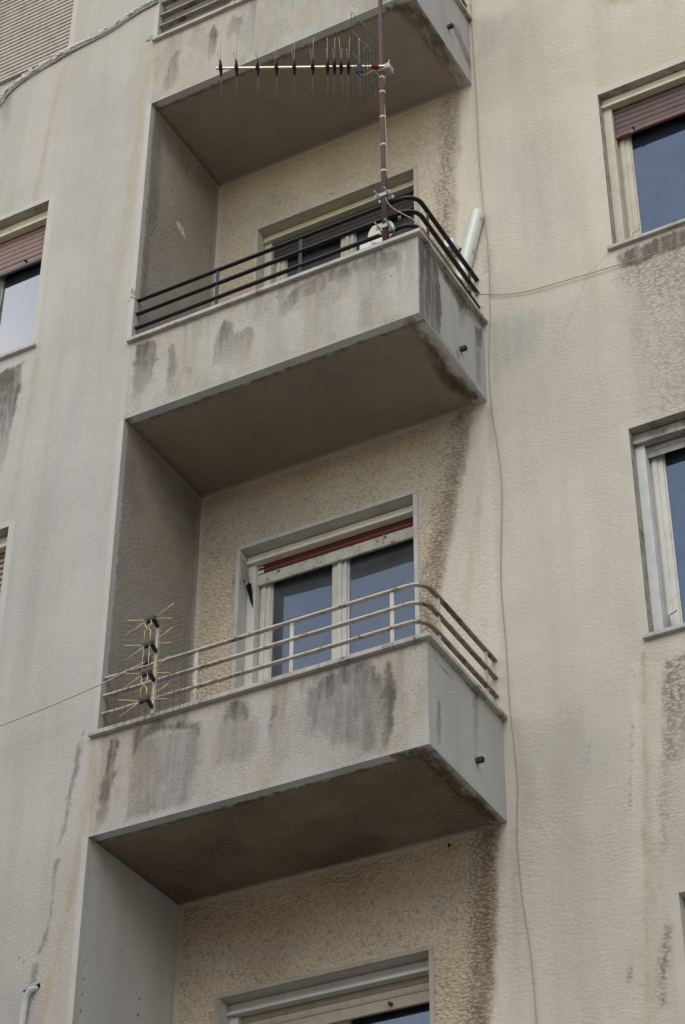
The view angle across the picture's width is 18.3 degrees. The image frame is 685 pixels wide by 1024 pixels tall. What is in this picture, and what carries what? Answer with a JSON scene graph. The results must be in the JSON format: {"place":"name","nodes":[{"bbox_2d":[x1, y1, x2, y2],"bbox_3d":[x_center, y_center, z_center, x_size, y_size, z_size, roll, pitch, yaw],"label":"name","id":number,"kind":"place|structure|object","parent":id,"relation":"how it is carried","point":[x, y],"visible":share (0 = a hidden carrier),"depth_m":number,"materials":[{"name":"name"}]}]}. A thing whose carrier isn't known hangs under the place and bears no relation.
{"place":"outdoors","nodes":[
{"label":"outdoors","id":0,"kind":"place"},
{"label":"pavement","id":1,"kind":"structure","parent":0,"visible":0},
{"bbox_2d":[0,0,684,1023],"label":"apartment building","id":2,"kind":"structure","parent":1,"relation":"on","point":[246,408],"depth_m":13.55,"materials":[{"name":"paint"}]},
{"bbox_2d":[0,526,8,592],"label":"window","id":3,"kind":"structure","parent":2,"relation":"in","point":[4,531],"depth_m":14.03,"materials":[{"name":"grey paint"}]},
{"bbox_2d":[0,200,48,360],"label":"window","id":4,"kind":"structure","parent":2,"relation":"in","point":[22,234],"depth_m":15.77,"materials":[{"name":"grey paint"}]},
{"bbox_2d":[19,983,40,1023],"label":"conduit","id":5,"kind":"object","parent":2,"relation":"attached to","point":[30,990],"visible":1,"depth_m":11.64,"materials":[{"name":"paint"}]},
{"bbox_2d":[0,0,73,84],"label":"window","id":6,"kind":"structure","parent":2,"relation":"in","point":[31,31],"depth_m":17.46,"materials":[{"name":"beige paint"}]},
{"bbox_2d":[0,0,158,105],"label":"cable bundle","id":7,"kind":"object","parent":2,"relation":"attached to","point":[14,84],"visible":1,"depth_m":16.74,"materials":[{"name":"white paint"}]},
{"bbox_2d":[113,601,189,726],"bbox_3d":[-1.141,0.881,12.492,0.487,0.748,0.140,-18,-41,23],"label":"panel antenna","id":8,"kind":"object","parent":2,"relation":"attached to","point":[146,659],"visible":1,"depth_m":12.48,"materials":[{"name":"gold metal"}]},
{"bbox_2d":[0,662,144,725],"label":"aerial cable","id":9,"kind":"object","parent":8,"relation":"attached to","point":[72,696],"visible":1,"depth_m":12.61,"materials":[{"name":"grey plastic"}]},
{"bbox_2d":[230,489,419,689],"bbox_3d":[-0.060,1.103,13.340,1.381,2.442,0.313,-18,-41,23],"label":"balcony door","id":10,"kind":"structure","parent":2,"relation":"in","point":[344,558],"depth_m":13.85,"materials":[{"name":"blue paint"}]},
{"bbox_2d":[214,944,435,1023],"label":"balcony door","id":11,"kind":"structure","parent":2,"relation":"in","point":[399,990],"depth_m":11.98,"materials":[{"name":"grey paint"}]},
{"bbox_2d":[252,165,418,290],"bbox_3d":[0.007,-1.335,15.150,1.374,2.315,0.310,-18,-41,23],"label":"balcony door","id":12,"kind":"structure","parent":2,"relation":"in","point":[401,183],"depth_m":15.76,"materials":[{"name":"beige paint"}]},
{"bbox_2d":[360,241,373,249],"bbox_3d":[0.167,-1.742,14.089,0.090,0.085,0.070,-18,-41,23],"label":"plastic box","id":13,"kind":"object","parent":2,"relation":"on","point":[368,244],"visible":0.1,"depth_m":14.07,"materials":[{"name":"white plastic"}]},
{"bbox_2d":[368,221,393,243],"bbox_3d":[0.286,-1.480,14.029,0.196,1.131,0.180,-18,-41,23],"label":"round dish","id":14,"kind":"object","parent":2,"relation":"on","point":[372,231],"visible":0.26,"depth_m":14.30,"materials":[{"name":"beige plastic"}]},
{"bbox_2d":[374,0,394,240],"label":"antenna mast","id":15,"kind":"object","parent":2,"relation":"attached to","point":[384,231],"visible":1,"depth_m":14.13,"materials":[{"name":"metal"}]},
{"bbox_2d":[216,12,393,120],"bbox_3d":[-0.261,-3.052,14.553,1.222,0.524,0.524,-1,-37,1],"label":"directional antenna","id":16,"kind":"object","parent":15,"relation":"attached to","point":[386,68],"visible":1,"depth_m":14.54,"materials":[{"name":"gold metal"}]},
{"bbox_2d":[359,70,386,176],"bbox_3d":[0.211,-2.555,14.181,0.195,1.130,0.058,13,-39,-17],"label":"mast cable","id":17,"kind":"object","parent":15,"relation":"attached to","point":[385,121],"visible":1,"depth_m":14.22,"materials":[{"name":"plastic"}]},
{"bbox_2d":[444,237,461,255],"bbox_3d":[0.773,-1.816,14.704,0.101,0.140,0.113,-18,-41,23],"label":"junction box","id":18,"kind":"object","parent":2,"relation":"attached to","point":[455,244],"visible":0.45,"depth_m":14.70,"materials":[{"name":"white plastic"}]},
{"bbox_2d":[456,208,484,287],"bbox_3d":[0.834,-1.705,14.583,0.318,0.930,0.070,-18,-41,23],"label":"plastic casing","id":19,"kind":"object","parent":2,"relation":"attached to","point":[472,234],"visible":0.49,"depth_m":14.66,"materials":[{"name":"white plastic"}]},
{"bbox_2d":[470,0,536,1023],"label":"wall cable","id":20,"kind":"object","parent":2,"relation":"attached to","point":[500,545],"depth_m":13.03,"materials":[{"name":"grey plastic"}]},
{"bbox_2d":[385,195,684,294],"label":"wall cable","id":21,"kind":"object","parent":2,"relation":"attached to","point":[528,290],"depth_m":13.91,"materials":[{"name":"black plastic"}]},
{"bbox_2d":[597,61,684,251],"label":"window","id":22,"kind":"structure","parent":2,"relation":"in","point":[642,120],"depth_m":14.61,"materials":[{"name":"blue paint"}]},
{"bbox_2d":[629,411,684,640],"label":"window","id":23,"kind":"structure","parent":2,"relation":"in","point":[657,447],"depth_m":12.80,"materials":[{"name":"grey paint"}]},
{"bbox_2d":[678,891,684,952],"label":"window","id":24,"kind":"structure","parent":2,"relation":"in","point":[682,894],"depth_m":11.16,"materials":[{"name":"grey paint"}]}
]}

